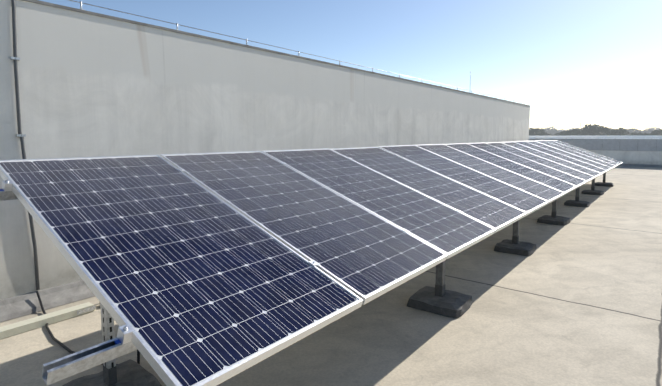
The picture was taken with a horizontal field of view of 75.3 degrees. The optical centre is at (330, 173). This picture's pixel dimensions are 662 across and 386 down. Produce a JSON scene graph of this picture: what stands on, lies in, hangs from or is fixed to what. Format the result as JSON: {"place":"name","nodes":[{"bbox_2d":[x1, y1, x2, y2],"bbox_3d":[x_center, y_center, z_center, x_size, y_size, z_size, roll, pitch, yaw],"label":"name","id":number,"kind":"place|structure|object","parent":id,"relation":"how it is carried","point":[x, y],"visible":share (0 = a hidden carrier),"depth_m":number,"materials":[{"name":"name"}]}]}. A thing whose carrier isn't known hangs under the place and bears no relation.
{"place":"outdoors","nodes":[
{"label":"outdoors","id":0,"kind":"place"},
{"bbox_2d":[0,166,661,385],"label":"rooftop floor","id":1,"kind":"structure","parent":0,"point":[576,300],"depth_m":3.26,"materials":[{"name":"beige concrete"}]},
{"bbox_2d":[0,280,94,321],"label":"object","id":2,"kind":"structure","parent":1,"relation":"on","point":[26,304],"depth_m":3.60,"materials":[{"name":"grey concrete"}]},
{"bbox_2d":[0,302,95,338],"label":"cable trunking","id":3,"kind":"object","parent":1,"relation":"on","point":[9,330],"visible":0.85,"depth_m":3.27,"materials":[{"name":"metal"}]},
{"bbox_2d":[36,291,139,364],"bbox_3d":[-1.833,1.025,3.018,1.704,0.299,0.178,4,6,38],"label":"floor cable","id":4,"kind":"object","parent":1,"relation":"on","point":[62,344],"visible":0.5,"depth_m":3.00,"materials":[{"name":"grey plastic"}]},
{"bbox_2d":[62,359,161,385],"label":"ballast block","id":5,"kind":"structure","parent":1,"relation":"on","point":[130,372],"depth_m":2.40,"materials":[{"name":"grey concrete"}]},
{"bbox_2d":[0,0,529,299],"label":"penthouse wall","id":6,"kind":"structure","parent":1,"relation":"on","point":[92,84],"depth_m":4.50,"materials":[{"name":"paint"}]},
{"bbox_2d":[10,0,39,289],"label":"wall conduit","id":7,"kind":"object","parent":6,"relation":"attached to","point":[14,58],"depth_m":3.44,"materials":[{"name":"grey metal"}]},
{"bbox_2d":[69,0,527,103],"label":"lightning conductor","id":8,"kind":"object","parent":6,"relation":"on","point":[81,3],"visible":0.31,"depth_m":5.27,"materials":[{"name":"metal"}]},
{"bbox_2d":[100,173,605,385],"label":"support posts","id":9,"kind":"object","parent":1,"relation":"on","point":[109,367],"depth_m":2.35,"materials":[{"name":"metal"}]},
{"bbox_2d":[0,188,137,385],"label":"mounting rails","id":10,"kind":"object","parent":9,"relation":"attached to","point":[59,369],"visible":0.23,"depth_m":1.43,"materials":[{"name":"metal"}]},
{"bbox_2d":[0,155,362,385],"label":"solar panel","id":11,"kind":"object","parent":10,"relation":"attached to","point":[191,281],"visible":1,"depth_m":2.01,"materials":[{"name":"glass"}]},
{"bbox_2d":[0,143,610,343],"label":"panel clamps","id":12,"kind":"object","parent":11,"relation":"attached to","point":[124,333],"visible":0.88,"depth_m":1.53,"materials":[{"name":"metal"}]},
{"bbox_2d":[160,151,446,304],"bbox_3d":[-0.248,0.223,3.056,1.858,0.701,0.992,4,6,38],"label":"solar panel","id":13,"kind":"object","parent":10,"relation":"on","point":[366,256],"visible":0.96,"depth_m":2.87,"materials":[{"name":"glass"}]},
{"bbox_2d":[261,148,495,258],"bbox_3d":[0.379,0.154,3.846,1.858,0.701,0.992,4,6,38],"label":"solar panel","id":14,"kind":"object","parent":10,"relation":"on","point":[447,230],"visible":0.94,"depth_m":3.69,"materials":[{"name":"glass"}]},
{"bbox_2d":[331,147,526,232],"bbox_3d":[1.008,0.086,4.638,1.858,0.701,0.992,4,6,38],"label":"solar panel","id":15,"kind":"object","parent":10,"relation":"on","point":[489,211],"visible":0.94,"depth_m":4.51,"materials":[{"name":"glass"}]},
{"bbox_2d":[378,145,548,215],"bbox_3d":[1.637,0.014,5.425,1.858,0.701,0.992,4,6,38],"label":"solar panel","id":16,"kind":"object","parent":10,"relation":"on","point":[524,201],"visible":0.98,"depth_m":5.32,"materials":[{"name":"glass"}]},
{"bbox_2d":[415,144,564,203],"bbox_3d":[2.265,-0.056,6.215,1.858,0.701,0.992,4,6,38],"label":"solar panel","id":17,"kind":"object","parent":10,"relation":"attached to","point":[534,188],"visible":0.96,"depth_m":6.12,"materials":[{"name":"glass"}]},
{"bbox_2d":[444,143,576,194],"bbox_3d":[2.894,-0.124,7.007,1.858,0.701,0.992,4,6,38],"label":"solar panel","id":18,"kind":"object","parent":10,"relation":"on","point":[534,175],"visible":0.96,"depth_m":6.93,"materials":[{"name":"glass"}]},
{"bbox_2d":[466,143,586,187],"bbox_3d":[3.521,-0.193,7.795,1.858,0.701,0.992,4,6,38],"label":"solar panel","id":19,"kind":"object","parent":10,"relation":"on","point":[553,172],"visible":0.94,"depth_m":7.73,"materials":[{"name":"glass"}]},
{"bbox_2d":[487,142,594,182],"bbox_3d":[4.149,-0.260,8.587,1.858,0.701,0.992,4,6,38],"label":"solar panel","id":20,"kind":"object","parent":10,"relation":"on","point":[555,165],"visible":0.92,"depth_m":8.54,"materials":[{"name":"glass"}]},
{"bbox_2d":[500,142,601,178],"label":"solar panel","id":21,"kind":"object","parent":10,"relation":"attached to","point":[595,174],"visible":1,"depth_m":9.33,"materials":[{"name":"glass"}]},
{"bbox_2d":[515,141,606,174],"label":"solar panel","id":22,"kind":"object","parent":10,"relation":"attached to","point":[566,158],"visible":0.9,"depth_m":10.11,"materials":[{"name":"glass"}]},
{"bbox_2d":[525,141,611,170],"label":"solar panel","id":23,"kind":"object","parent":10,"relation":"on","point":[593,163],"visible":0.79,"depth_m":10.91,"materials":[{"name":"glass"}]},
{"bbox_2d":[536,140,615,168],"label":"solar panel","id":24,"kind":"object","parent":10,"relation":"on","point":[612,166],"visible":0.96,"depth_m":11.70,"materials":[{"name":"glass"}]},
{"bbox_2d":[546,140,618,165],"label":"solar panel","id":25,"kind":"object","parent":10,"relation":"attached to","point":[585,153],"visible":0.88,"depth_m":12.51,"materials":[{"name":"glass"}]},
{"bbox_2d":[551,140,622,164],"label":"solar panel","id":26,"kind":"object","parent":10,"relation":"on","point":[592,153],"visible":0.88,"depth_m":13.33,"materials":[{"name":"glass"}]},
{"bbox_2d":[407,286,472,317],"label":"ballast block","id":27,"kind":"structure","parent":1,"relation":"on","point":[452,304],"depth_m":3.55,"materials":[{"name":"grey concrete"}]},
{"bbox_2d":[494,239,536,255],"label":"ballast block","id":28,"kind":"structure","parent":1,"relation":"on","point":[521,248],"depth_m":5.29,"materials":[{"name":"grey concrete"}]},
{"bbox_2d":[537,215,570,225],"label":"ballast block","id":29,"kind":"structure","parent":1,"relation":"on","point":[557,220],"depth_m":7.04,"materials":[{"name":"grey concrete"}]},
{"bbox_2d":[564,200,589,206],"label":"ballast block","id":30,"kind":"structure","parent":1,"relation":"on","point":[576,203],"depth_m":8.80,"materials":[{"name":"grey concrete"}]},
{"bbox_2d":[581,190,603,194],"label":"ballast block","id":31,"kind":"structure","parent":1,"relation":"on","point":[594,192],"depth_m":10.53,"materials":[{"name":"grey concrete"}]},
{"bbox_2d":[529,135,661,164],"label":"parapet","id":32,"kind":"structure","parent":1,"relation":"on","point":[637,149],"depth_m":20.54,"materials":[{"name":"paint"}]},
{"bbox_2d":[595,182,613,186],"bbox_3d":[7.903,0.310,12.425,0.486,0.091,0.477,4,6,38],"label":"ballast block","id":33,"kind":"object","parent":1,"relation":"on","point":[607,184],"depth_m":12.27,"materials":[{"name":"grey concrete"}]},
{"bbox_2d":[618,164,661,167],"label":"parapet fillet","id":34,"kind":"object","parent":1,"relation":"on","point":[643,165],"depth_m":20.00,"materials":[{"name":"grey concrete"}]},
{"bbox_2d":[39,0,661,130],"label":"sky","id":35,"kind":"structure","parent":0,"point":[574,62],"materials":[{"name":"blue"}]},
{"bbox_2d":[529,131,544,135],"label":"tree","id":36,"kind":"object","parent":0,"point":[534,133],"visible":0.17,"depth_m":238.31,"materials":[{"name":"green plant"}]},
{"bbox_2d":[529,128,544,133],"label":"tree","id":37,"kind":"object","parent":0,"point":[535,130],"visible":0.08,"depth_m":271.85,"materials":[{"name":"green plant"}]},
{"bbox_2d":[530,127,552,134],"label":"tree","id":38,"kind":"object","parent":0,"point":[545,130],"visible":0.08,"depth_m":376.04,"materials":[{"name":"green plant"}]},
{"bbox_2d":[546,129,560,134],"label":"tree","id":39,"kind":"object","parent":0,"point":[554,131],"visible":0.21,"depth_m":428.33,"materials":[{"name":"green plant"}]},
{"bbox_2d":[558,128,596,139],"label":"tree","id":40,"kind":"object","parent":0,"point":[578,131],"visible":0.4,"depth_m":227.56,"materials":[{"name":"green plant"}]},
{"bbox_2d":[582,124,611,134],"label":"tree","id":41,"kind":"object","parent":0,"point":[596,129],"visible":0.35,"depth_m":230.49,"materials":[{"name":"green plant"}]},
{"bbox_2d":[610,128,631,134],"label":"tree","id":42,"kind":"object","parent":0,"point":[620,131],"visible":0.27,"depth_m":238.87,"materials":[{"name":"green plant"}]},
{"bbox_2d":[623,128,643,134],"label":"tree","id":43,"kind":"object","parent":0,"point":[630,130],"visible":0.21,"depth_m":353.68,"materials":[{"name":"green plant"}]},
{"bbox_2d":[643,129,654,133],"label":"tree","id":44,"kind":"object","parent":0,"point":[649,131],"visible":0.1,"depth_m":367.96,"materials":[{"name":"green plant"}]},
{"bbox_2d":[650,129,661,134],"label":"tree","id":45,"kind":"object","parent":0,"point":[656,132],"visible":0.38,"depth_m":258.67,"materials":[{"name":"green plant"}]}
]}

